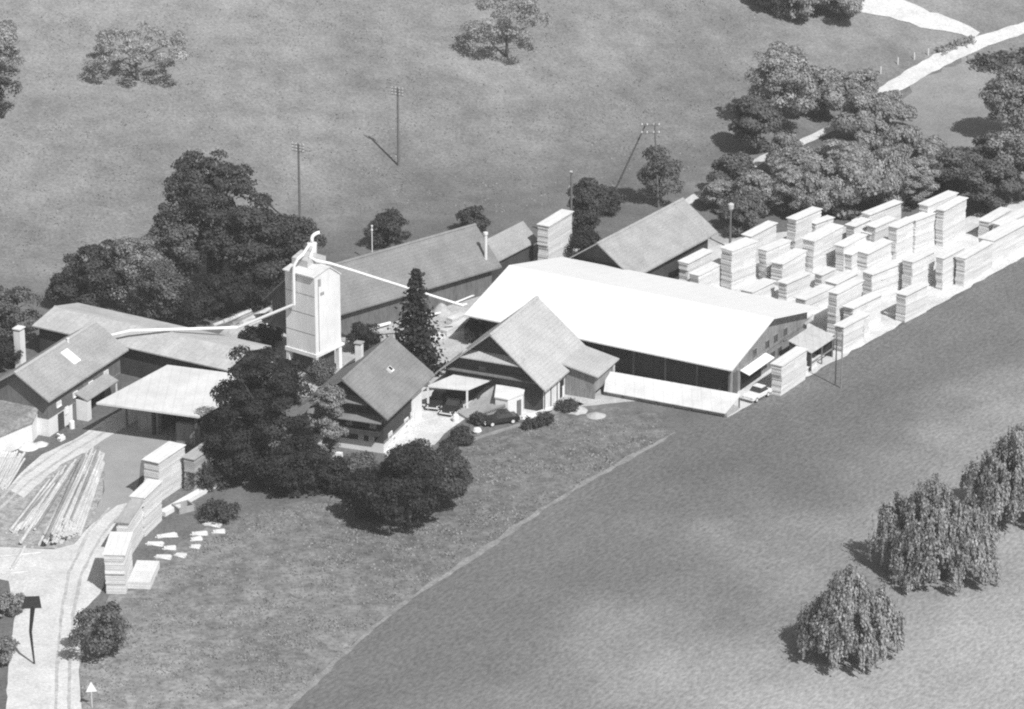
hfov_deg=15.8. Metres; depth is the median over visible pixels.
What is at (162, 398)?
loading canopy
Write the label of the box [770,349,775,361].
window
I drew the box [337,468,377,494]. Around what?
garden shrub
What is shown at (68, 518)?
log
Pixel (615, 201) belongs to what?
meadow bush
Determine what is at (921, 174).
woodland tree
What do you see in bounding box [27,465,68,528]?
log
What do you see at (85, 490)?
log
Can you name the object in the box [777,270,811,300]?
lumber stack
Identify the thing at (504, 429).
garden path
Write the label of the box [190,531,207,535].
board pile
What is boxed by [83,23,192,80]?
fruit tree
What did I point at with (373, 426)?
window
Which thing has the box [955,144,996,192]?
woodland tree
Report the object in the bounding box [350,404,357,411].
window
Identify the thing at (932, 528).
weeping tree
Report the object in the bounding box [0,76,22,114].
tree
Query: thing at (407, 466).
broadleaf tree
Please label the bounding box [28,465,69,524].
log
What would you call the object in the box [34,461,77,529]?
log
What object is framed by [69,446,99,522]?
log
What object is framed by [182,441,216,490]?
lumber stack
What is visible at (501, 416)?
parked car
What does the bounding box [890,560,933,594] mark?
drooping bush
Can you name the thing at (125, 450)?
asphalt apron
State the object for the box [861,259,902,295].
lumber stack
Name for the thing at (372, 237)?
lamp pole
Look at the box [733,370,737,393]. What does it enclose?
doorway
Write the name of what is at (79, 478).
log
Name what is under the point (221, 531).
board pile
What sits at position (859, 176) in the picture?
woodland tree
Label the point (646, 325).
sawmill hall
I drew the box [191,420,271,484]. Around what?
bushy tree
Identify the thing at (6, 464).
log
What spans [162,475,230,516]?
garden wall
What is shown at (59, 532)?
log
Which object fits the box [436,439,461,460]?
upright bush
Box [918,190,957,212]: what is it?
lumber stack
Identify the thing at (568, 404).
bush
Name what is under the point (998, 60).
hedge
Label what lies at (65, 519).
log
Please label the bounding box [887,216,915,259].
lumber stack
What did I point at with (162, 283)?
silvery tree
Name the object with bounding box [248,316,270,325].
log
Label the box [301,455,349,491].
garden shrub
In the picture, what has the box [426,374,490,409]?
carport
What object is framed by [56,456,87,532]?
log
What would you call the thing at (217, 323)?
log
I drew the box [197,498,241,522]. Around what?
bush
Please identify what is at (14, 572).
log
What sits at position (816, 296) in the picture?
lumber stack
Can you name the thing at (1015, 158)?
woodland tree
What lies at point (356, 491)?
bushy tree
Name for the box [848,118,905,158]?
woodland tree
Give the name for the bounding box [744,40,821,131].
woodland tree
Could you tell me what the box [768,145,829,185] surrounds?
woodland tree
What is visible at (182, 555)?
board pile
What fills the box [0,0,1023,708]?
ground
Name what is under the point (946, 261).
lumber stack
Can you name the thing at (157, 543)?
board pile
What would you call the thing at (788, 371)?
lumber stack
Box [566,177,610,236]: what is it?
slender tree
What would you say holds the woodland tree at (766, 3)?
on the ground at (822, 36)
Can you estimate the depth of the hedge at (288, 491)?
409.64 m
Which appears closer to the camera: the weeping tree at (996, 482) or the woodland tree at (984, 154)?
the weeping tree at (996, 482)
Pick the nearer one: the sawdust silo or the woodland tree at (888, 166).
the sawdust silo
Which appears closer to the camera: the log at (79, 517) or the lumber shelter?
the log at (79, 517)
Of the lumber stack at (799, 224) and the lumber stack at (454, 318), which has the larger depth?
the lumber stack at (799, 224)
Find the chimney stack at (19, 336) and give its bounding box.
[12,325,25,367]
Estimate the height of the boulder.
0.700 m
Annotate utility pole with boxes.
[292,142,303,218]
[391,87,402,165]
[570,171,572,229]
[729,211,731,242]
[834,330,837,384]
[840,333,842,387]
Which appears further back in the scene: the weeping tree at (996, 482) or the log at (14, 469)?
the log at (14, 469)
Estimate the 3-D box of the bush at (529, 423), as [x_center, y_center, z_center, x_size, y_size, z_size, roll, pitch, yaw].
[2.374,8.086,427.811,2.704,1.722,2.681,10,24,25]
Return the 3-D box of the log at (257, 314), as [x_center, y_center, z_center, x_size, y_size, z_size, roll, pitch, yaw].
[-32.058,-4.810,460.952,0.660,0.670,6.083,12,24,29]
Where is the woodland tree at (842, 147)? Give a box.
[817,137,876,200]
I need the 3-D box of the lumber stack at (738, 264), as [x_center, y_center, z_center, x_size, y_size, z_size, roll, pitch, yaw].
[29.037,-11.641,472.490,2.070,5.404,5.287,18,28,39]
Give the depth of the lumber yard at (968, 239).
469.64 m
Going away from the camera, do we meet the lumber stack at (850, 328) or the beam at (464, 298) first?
the lumber stack at (850, 328)
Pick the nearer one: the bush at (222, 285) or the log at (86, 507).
the log at (86, 507)
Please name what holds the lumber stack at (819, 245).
on the lumber yard at (968, 239)
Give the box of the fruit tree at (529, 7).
[460,0,551,57]
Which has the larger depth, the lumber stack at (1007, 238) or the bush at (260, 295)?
the lumber stack at (1007, 238)
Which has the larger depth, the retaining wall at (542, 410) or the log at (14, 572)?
the retaining wall at (542, 410)
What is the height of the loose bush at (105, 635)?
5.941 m
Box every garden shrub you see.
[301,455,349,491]
[337,450,380,478]
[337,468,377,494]
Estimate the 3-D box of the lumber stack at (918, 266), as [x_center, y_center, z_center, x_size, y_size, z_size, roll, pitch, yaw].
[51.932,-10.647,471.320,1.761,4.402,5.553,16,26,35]
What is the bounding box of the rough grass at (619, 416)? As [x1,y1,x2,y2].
[80,404,670,708]
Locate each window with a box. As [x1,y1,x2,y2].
[56,400,61,407]
[345,420,353,425]
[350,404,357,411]
[358,434,363,439]
[369,423,376,429]
[388,430,392,446]
[404,417,408,432]
[410,410,414,425]
[752,347,757,360]
[764,339,769,352]
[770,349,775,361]
[773,332,777,345]
[777,345,781,357]
[783,326,787,340]
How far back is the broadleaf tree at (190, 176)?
465.80 m
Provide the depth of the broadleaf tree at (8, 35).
515.33 m
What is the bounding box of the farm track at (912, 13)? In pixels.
[861,0,979,36]
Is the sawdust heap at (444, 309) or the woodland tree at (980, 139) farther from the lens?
the woodland tree at (980, 139)
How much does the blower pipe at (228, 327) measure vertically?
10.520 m
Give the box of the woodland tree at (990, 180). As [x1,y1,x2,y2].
[962,158,1023,212]
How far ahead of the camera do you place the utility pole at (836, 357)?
439.41 m
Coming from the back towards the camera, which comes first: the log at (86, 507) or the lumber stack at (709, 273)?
the lumber stack at (709, 273)
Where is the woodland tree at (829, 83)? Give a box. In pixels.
[789,65,847,118]
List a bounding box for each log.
[0,450,8,467]
[0,450,17,487]
[0,451,15,482]
[0,452,10,472]
[0,452,12,476]
[0,552,40,557]
[1,454,19,486]
[2,571,28,573]
[4,454,21,485]
[5,452,24,485]
[5,481,46,533]
[7,458,24,487]
[9,479,49,530]
[10,546,25,569]
[11,477,52,531]
[15,473,58,528]
[16,478,55,530]
[17,475,60,524]
[19,462,73,543]
[20,470,63,529]
[25,465,66,526]
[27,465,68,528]
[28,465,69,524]
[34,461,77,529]
[34,465,73,526]
[38,486,67,545]
[43,453,85,541]
[44,450,87,534]
[51,454,87,532]
[51,461,85,534]
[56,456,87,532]
[57,524,63,536]
[60,447,93,522]
[62,453,93,524]
[62,455,92,519]
[63,450,95,531]
[66,451,100,535]
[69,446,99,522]
[72,455,100,521]
[73,454,101,526]
[75,453,104,526]
[76,461,103,532]
[78,462,104,535]
[212,320,222,326]
[222,309,251,323]
[233,310,260,324]
[239,307,270,324]
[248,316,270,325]
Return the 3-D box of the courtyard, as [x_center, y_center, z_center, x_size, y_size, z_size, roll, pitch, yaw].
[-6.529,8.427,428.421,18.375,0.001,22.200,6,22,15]
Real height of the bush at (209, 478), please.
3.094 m
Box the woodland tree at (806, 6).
[768,0,823,20]
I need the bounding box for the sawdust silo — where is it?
[282,231,344,377]
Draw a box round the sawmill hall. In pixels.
[464,257,821,393]
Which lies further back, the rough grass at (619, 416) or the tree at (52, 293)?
the tree at (52, 293)
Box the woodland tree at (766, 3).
[756,0,773,8]
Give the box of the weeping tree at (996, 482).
[959,423,1023,528]
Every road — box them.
[8,408,137,496]
[685,22,1023,203]
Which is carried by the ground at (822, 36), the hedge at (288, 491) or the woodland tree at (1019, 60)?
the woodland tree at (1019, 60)
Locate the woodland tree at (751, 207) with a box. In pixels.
[717,189,767,235]
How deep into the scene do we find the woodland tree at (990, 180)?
494.96 m
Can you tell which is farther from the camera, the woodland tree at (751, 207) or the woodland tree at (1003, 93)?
the woodland tree at (1003, 93)
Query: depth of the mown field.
390.09 m
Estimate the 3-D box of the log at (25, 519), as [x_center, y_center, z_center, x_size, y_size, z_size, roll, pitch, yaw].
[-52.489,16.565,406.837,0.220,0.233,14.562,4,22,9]
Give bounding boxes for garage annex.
[458,385,524,420]
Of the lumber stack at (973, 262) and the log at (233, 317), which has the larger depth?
the lumber stack at (973, 262)
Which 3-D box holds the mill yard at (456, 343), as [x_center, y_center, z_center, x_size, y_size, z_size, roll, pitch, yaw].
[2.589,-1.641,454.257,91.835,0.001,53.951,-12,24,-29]
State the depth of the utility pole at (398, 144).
509.69 m
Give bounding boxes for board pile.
[145,541,163,546]
[154,554,171,559]
[155,532,177,537]
[162,545,175,549]
[173,553,186,557]
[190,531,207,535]
[190,536,202,540]
[190,544,200,548]
[203,522,221,527]
[212,528,224,533]
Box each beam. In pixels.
[373,321,390,328]
[456,295,473,301]
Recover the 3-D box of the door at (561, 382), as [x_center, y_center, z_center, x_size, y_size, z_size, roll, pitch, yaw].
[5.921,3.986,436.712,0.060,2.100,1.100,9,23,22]
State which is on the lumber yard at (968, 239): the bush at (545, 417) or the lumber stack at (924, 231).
the lumber stack at (924, 231)
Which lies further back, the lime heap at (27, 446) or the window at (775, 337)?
the window at (775, 337)
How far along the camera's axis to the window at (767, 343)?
443.39 m
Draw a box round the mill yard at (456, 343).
[220,229,742,406]
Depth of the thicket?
450.83 m
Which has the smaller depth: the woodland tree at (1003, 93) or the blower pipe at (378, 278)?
the blower pipe at (378, 278)
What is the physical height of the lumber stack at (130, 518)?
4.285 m
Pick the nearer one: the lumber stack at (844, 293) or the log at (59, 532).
the log at (59, 532)
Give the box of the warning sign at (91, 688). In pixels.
[86,682,96,700]
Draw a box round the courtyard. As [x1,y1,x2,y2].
[385,387,539,455]
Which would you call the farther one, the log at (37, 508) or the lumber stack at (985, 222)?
the lumber stack at (985, 222)
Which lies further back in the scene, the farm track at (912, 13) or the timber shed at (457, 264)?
the farm track at (912, 13)
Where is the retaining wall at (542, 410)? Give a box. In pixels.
[521,406,553,418]
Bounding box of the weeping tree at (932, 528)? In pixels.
[867,472,1005,592]
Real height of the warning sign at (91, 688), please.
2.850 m
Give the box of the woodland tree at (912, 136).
[880,123,923,158]
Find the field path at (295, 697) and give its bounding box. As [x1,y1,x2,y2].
[281,432,675,708]
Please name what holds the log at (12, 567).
on the forecourt
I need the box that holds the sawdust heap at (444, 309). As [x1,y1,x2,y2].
[432,303,451,316]
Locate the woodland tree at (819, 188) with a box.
[791,160,845,212]
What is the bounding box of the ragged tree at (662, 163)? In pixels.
[636,144,684,204]
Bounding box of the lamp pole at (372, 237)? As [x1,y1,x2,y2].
[371,225,372,251]
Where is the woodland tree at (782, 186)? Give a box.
[770,162,805,216]
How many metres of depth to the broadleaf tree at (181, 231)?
465.08 m
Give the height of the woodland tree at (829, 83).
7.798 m
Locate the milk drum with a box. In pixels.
[69,420,74,428]
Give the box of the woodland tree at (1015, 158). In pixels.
[984,130,1023,200]
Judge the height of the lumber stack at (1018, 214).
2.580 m
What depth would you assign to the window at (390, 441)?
422.36 m
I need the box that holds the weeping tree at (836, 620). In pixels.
[793,562,906,672]
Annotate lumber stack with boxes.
[102,531,132,593]
[115,499,143,553]
[127,560,159,588]
[129,479,162,536]
[141,441,185,500]
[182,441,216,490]
[431,332,444,342]
[439,318,468,335]
[446,312,466,324]
[536,209,573,259]
[678,248,712,281]
[688,258,721,286]
[720,237,757,289]
[739,278,775,296]
[741,220,777,263]
[757,238,791,278]
[770,248,807,285]
[770,346,807,395]
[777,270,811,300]
[786,206,822,249]
[793,283,833,313]
[801,222,843,273]
[806,358,818,372]
[811,215,834,231]
[813,266,836,286]
[824,269,858,287]
[827,278,864,333]
[833,314,865,352]
[834,232,867,271]
[842,292,882,326]
[844,241,872,270]
[845,217,871,236]
[857,237,892,270]
[857,311,870,336]
[861,199,902,221]
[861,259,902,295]
[862,229,871,240]
[866,215,896,241]
[884,309,895,316]
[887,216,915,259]
[895,281,929,322]
[902,248,935,288]
[906,210,936,252]
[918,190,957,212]
[935,196,967,246]
[935,244,966,289]
[954,240,993,286]
[978,207,1012,236]
[978,219,1023,265]
[991,208,1023,229]
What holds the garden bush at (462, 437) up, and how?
on the ground at (822, 36)
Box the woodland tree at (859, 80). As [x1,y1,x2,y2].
[837,68,879,99]
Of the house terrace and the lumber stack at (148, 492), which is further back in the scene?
the house terrace
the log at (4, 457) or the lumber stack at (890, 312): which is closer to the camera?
the log at (4, 457)
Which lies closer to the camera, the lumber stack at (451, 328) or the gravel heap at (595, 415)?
the gravel heap at (595, 415)
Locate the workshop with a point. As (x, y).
(59, 385)
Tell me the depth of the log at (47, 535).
406.53 m
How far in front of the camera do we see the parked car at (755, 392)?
436.08 m
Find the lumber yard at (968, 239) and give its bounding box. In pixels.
[673,200,1023,416]
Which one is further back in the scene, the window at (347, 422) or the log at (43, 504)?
the window at (347, 422)
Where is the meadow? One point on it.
(949, 105)
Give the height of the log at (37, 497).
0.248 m
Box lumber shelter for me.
[604,371,740,417]
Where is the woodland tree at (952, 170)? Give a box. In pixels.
[928,146,978,191]
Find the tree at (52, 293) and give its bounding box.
[44,265,94,303]
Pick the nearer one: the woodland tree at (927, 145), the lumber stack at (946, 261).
the lumber stack at (946, 261)
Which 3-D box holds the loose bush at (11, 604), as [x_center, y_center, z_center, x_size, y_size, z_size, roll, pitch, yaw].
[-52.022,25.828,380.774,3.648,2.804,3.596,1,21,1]
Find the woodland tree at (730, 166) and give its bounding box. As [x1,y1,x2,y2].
[706,151,756,185]
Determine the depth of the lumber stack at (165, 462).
408.94 m
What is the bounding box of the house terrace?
[312,449,342,459]
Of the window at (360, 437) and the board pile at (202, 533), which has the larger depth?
the window at (360, 437)
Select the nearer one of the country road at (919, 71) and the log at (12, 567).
the log at (12, 567)
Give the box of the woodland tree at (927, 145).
[907,134,950,191]
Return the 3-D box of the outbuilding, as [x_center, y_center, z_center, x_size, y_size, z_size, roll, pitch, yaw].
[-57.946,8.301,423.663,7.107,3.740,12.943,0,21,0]
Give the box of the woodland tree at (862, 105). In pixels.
[832,88,884,133]
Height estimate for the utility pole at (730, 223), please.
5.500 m
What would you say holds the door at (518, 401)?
in the garage annex
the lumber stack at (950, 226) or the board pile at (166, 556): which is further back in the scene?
the lumber stack at (950, 226)
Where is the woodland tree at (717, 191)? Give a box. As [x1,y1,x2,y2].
[698,179,733,213]
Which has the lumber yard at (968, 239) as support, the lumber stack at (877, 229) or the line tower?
the lumber stack at (877, 229)
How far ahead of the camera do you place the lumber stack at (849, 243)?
477.48 m
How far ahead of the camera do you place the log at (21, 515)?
405.56 m
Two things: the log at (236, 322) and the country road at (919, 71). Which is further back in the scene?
the country road at (919, 71)
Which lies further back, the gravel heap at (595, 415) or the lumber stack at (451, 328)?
the lumber stack at (451, 328)
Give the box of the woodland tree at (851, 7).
[815,0,863,20]
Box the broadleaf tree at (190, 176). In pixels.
[157,148,274,286]
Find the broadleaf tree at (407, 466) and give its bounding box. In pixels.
[363,442,453,528]
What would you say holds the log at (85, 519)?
on the log yard at (12, 509)
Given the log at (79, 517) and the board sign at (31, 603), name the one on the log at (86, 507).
the log at (79, 517)
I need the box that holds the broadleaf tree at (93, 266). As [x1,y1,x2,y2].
[53,239,127,307]
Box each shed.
[32,303,269,377]
[262,223,501,337]
[487,221,537,282]
[788,326,833,370]
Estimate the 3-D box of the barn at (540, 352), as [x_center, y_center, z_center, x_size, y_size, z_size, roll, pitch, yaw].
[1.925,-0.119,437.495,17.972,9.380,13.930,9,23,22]
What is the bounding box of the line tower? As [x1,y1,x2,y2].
[616,123,659,207]
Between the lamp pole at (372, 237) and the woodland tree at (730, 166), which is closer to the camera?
the lamp pole at (372, 237)
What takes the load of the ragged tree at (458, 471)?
on the rough grass at (619, 416)
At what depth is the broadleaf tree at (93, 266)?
461.83 m
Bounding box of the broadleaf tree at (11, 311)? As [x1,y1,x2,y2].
[0,285,42,340]
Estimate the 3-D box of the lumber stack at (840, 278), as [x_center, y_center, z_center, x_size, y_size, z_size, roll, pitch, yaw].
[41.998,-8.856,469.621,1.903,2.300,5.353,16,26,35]
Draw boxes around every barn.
[435,296,618,410]
[570,198,717,277]
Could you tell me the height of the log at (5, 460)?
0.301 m
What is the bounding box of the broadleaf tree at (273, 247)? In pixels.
[214,205,304,294]
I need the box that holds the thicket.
[237,323,284,349]
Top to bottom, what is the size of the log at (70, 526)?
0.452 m
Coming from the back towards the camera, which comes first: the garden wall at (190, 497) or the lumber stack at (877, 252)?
the lumber stack at (877, 252)
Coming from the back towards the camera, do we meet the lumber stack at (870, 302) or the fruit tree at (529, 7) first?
the fruit tree at (529, 7)
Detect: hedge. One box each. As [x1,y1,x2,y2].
[266,458,394,498]
[932,34,976,54]
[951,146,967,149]
[966,45,1023,73]
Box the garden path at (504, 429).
[458,402,582,449]
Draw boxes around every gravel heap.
[565,406,587,414]
[586,412,605,419]
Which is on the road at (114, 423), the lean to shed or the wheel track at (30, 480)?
the wheel track at (30, 480)
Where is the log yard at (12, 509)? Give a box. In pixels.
[0,453,104,548]
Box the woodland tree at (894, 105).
[876,89,917,126]
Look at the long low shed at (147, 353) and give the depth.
442.87 m
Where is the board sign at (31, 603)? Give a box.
[21,596,41,663]
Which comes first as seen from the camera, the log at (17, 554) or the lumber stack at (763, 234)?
the log at (17, 554)
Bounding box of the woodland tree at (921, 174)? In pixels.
[896,155,942,206]
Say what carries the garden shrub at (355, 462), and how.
on the ground at (822, 36)
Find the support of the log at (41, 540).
on the log yard at (12, 509)
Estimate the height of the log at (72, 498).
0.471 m
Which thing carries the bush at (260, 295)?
on the ground at (822, 36)
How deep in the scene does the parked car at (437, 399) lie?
434.00 m
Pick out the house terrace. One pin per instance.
(336, 453)
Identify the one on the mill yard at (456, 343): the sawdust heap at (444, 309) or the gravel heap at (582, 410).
the sawdust heap at (444, 309)
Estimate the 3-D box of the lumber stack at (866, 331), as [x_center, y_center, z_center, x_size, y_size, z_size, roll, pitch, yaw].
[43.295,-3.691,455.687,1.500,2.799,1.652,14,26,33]
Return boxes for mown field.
[290,259,1023,708]
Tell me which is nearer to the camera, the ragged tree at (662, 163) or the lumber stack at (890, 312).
the lumber stack at (890, 312)
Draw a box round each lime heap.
[19,441,38,451]
[36,441,48,447]
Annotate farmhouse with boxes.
[298,335,434,452]
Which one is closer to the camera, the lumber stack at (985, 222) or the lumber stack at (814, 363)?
the lumber stack at (814, 363)
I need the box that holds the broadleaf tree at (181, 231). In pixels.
[142,204,204,277]
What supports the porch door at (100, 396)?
in the workshop
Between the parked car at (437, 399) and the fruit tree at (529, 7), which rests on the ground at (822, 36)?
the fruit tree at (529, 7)
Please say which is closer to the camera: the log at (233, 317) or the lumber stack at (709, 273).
the log at (233, 317)
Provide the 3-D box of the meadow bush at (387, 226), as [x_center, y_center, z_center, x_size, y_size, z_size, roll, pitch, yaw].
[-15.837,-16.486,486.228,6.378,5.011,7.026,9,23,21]
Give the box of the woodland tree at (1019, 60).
[996,53,1023,78]
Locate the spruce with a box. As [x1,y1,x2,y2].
[386,268,448,382]
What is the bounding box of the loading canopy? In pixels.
[96,365,246,446]
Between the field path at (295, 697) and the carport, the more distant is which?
the carport
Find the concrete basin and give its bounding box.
[172,500,194,514]
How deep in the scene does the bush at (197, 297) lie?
455.75 m
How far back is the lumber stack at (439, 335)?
454.82 m
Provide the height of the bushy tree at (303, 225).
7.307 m
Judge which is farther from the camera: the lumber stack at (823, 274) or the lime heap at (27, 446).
the lumber stack at (823, 274)
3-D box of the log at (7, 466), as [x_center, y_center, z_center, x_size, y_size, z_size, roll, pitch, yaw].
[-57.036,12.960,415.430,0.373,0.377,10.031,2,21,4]
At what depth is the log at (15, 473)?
415.21 m
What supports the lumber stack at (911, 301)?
on the lumber yard at (968, 239)
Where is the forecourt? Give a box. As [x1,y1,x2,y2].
[0,503,126,708]
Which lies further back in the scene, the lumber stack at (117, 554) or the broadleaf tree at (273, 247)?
the broadleaf tree at (273, 247)
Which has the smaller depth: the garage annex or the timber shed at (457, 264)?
the garage annex
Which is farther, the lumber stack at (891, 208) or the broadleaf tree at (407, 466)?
the lumber stack at (891, 208)
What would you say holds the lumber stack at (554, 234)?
on the mill yard at (456, 343)
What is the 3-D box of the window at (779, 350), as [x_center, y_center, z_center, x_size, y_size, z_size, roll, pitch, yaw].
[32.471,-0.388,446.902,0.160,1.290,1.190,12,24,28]
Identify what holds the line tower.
on the ground at (822, 36)
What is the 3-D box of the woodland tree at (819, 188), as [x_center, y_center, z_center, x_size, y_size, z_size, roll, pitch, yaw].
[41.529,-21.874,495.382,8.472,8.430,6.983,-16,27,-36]
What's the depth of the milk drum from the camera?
427.75 m
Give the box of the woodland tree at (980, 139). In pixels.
[971,130,1016,154]
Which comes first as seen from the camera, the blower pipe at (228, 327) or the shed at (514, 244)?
the blower pipe at (228, 327)
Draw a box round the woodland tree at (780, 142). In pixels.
[765,131,803,173]
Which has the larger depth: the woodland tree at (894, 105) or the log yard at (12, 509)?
the woodland tree at (894, 105)
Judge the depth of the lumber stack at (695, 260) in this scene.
472.34 m
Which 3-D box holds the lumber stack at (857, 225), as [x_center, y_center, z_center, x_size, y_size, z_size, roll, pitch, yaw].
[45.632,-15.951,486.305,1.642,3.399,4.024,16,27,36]
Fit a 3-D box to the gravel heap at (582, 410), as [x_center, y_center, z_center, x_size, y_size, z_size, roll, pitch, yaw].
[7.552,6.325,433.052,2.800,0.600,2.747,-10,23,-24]
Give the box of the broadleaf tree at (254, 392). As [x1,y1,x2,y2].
[209,344,314,474]
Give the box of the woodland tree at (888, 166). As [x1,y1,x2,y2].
[862,145,913,209]
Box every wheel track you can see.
[0,427,101,499]
[0,430,107,508]
[54,507,110,708]
[67,514,119,708]
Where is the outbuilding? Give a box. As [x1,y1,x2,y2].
[0,400,37,451]
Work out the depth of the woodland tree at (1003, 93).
525.03 m
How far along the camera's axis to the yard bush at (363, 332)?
448.95 m
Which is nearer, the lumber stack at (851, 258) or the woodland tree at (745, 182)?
the lumber stack at (851, 258)
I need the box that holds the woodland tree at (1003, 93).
[978,61,1023,134]
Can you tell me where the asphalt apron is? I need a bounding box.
[88,417,226,527]
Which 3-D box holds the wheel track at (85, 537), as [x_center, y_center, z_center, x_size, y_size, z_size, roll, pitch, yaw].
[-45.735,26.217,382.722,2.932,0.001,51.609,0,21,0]
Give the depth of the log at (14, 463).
415.04 m
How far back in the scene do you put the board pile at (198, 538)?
398.53 m
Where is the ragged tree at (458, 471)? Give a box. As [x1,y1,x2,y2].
[419,449,472,506]
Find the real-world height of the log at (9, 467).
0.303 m
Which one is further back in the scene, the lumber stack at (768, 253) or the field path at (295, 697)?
the lumber stack at (768, 253)
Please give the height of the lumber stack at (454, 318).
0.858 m
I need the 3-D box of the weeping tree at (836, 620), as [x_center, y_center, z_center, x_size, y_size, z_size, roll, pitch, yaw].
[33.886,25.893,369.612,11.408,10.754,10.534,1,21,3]
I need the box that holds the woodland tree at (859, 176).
[824,152,883,219]
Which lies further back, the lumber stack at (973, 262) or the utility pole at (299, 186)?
the utility pole at (299, 186)
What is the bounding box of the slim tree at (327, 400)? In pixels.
[306,383,348,458]
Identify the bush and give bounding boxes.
[0,334,22,368]
[0,591,26,617]
[0,635,18,664]
[67,600,131,658]
[164,279,219,326]
[186,461,229,492]
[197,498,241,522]
[201,268,254,317]
[229,262,276,308]
[248,432,331,489]
[270,261,290,286]
[304,357,336,383]
[345,321,382,351]
[362,207,412,246]
[388,438,432,456]
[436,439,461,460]
[448,424,475,445]
[455,205,490,230]
[462,317,485,341]
[469,411,486,424]
[521,415,544,428]
[536,411,554,424]
[553,397,581,411]
[564,226,601,253]
[596,184,626,214]
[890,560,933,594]
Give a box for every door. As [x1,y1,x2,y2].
[58,411,64,430]
[91,391,104,407]
[517,399,520,415]
[560,379,562,397]
[740,357,760,389]
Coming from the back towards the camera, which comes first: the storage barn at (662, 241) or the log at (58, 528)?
the storage barn at (662, 241)
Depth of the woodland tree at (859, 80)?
537.53 m
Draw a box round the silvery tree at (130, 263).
[102,235,177,316]
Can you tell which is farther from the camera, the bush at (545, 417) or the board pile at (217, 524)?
the bush at (545, 417)
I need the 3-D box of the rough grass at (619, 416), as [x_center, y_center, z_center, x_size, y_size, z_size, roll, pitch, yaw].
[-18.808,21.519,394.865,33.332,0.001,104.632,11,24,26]
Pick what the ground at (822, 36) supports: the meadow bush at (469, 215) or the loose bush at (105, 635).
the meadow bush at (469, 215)
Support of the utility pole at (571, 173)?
on the ground at (822, 36)
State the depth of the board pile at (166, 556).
394.15 m
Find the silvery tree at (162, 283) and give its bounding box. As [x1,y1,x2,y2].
[133,259,193,322]
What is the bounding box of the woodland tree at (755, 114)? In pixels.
[728,94,783,153]
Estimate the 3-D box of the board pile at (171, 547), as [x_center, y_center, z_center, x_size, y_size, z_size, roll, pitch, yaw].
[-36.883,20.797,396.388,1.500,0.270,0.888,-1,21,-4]
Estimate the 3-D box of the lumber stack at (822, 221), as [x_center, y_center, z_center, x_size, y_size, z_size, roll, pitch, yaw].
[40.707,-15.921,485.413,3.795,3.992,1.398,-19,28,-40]
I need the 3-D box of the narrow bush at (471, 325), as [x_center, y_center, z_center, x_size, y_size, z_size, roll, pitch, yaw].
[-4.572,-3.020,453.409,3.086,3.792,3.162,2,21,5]
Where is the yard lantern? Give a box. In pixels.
[728,202,733,210]
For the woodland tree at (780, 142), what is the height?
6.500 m
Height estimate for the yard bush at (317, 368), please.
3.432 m
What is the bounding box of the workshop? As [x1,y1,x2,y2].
[0,320,128,436]
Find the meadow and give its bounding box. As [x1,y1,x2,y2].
[889,55,1023,148]
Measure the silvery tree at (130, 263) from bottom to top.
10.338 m
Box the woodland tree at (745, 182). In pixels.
[732,169,778,219]
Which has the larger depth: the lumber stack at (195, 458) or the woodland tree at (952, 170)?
the woodland tree at (952, 170)
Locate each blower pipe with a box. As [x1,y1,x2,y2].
[111,243,310,335]
[309,245,467,306]
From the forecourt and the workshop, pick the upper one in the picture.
the workshop
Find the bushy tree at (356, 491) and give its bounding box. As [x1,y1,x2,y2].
[340,469,400,519]
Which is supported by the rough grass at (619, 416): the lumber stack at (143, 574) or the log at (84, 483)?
the lumber stack at (143, 574)
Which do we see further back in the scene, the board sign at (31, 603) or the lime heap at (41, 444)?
the lime heap at (41, 444)
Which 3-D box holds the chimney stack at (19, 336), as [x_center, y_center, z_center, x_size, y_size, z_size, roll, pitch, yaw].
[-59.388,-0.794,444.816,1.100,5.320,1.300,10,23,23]
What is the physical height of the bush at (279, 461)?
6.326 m
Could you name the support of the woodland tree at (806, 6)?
on the ground at (822, 36)
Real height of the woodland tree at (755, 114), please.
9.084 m
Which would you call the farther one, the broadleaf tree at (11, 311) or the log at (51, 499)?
the broadleaf tree at (11, 311)
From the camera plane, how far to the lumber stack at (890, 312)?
462.37 m
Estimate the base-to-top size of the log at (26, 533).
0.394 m
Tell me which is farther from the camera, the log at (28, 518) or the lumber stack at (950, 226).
the lumber stack at (950, 226)
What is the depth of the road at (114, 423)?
421.85 m
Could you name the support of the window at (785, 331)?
in the sawmill hall
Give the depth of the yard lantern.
483.74 m
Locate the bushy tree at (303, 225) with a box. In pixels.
[277,214,327,262]
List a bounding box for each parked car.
[426,390,448,409]
[439,395,465,414]
[482,408,520,426]
[742,383,771,402]
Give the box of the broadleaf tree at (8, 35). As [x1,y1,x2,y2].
[0,19,25,70]
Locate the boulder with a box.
[473,427,481,433]
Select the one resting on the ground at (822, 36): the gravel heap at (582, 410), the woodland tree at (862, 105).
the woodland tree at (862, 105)
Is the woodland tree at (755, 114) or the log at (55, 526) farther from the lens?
the woodland tree at (755, 114)
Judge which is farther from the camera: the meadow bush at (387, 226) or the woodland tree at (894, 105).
the woodland tree at (894, 105)
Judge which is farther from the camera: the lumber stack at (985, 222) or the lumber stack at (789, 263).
the lumber stack at (985, 222)
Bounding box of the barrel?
[453,414,458,422]
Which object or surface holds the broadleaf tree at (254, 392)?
on the ground at (822, 36)
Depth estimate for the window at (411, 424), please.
428.07 m

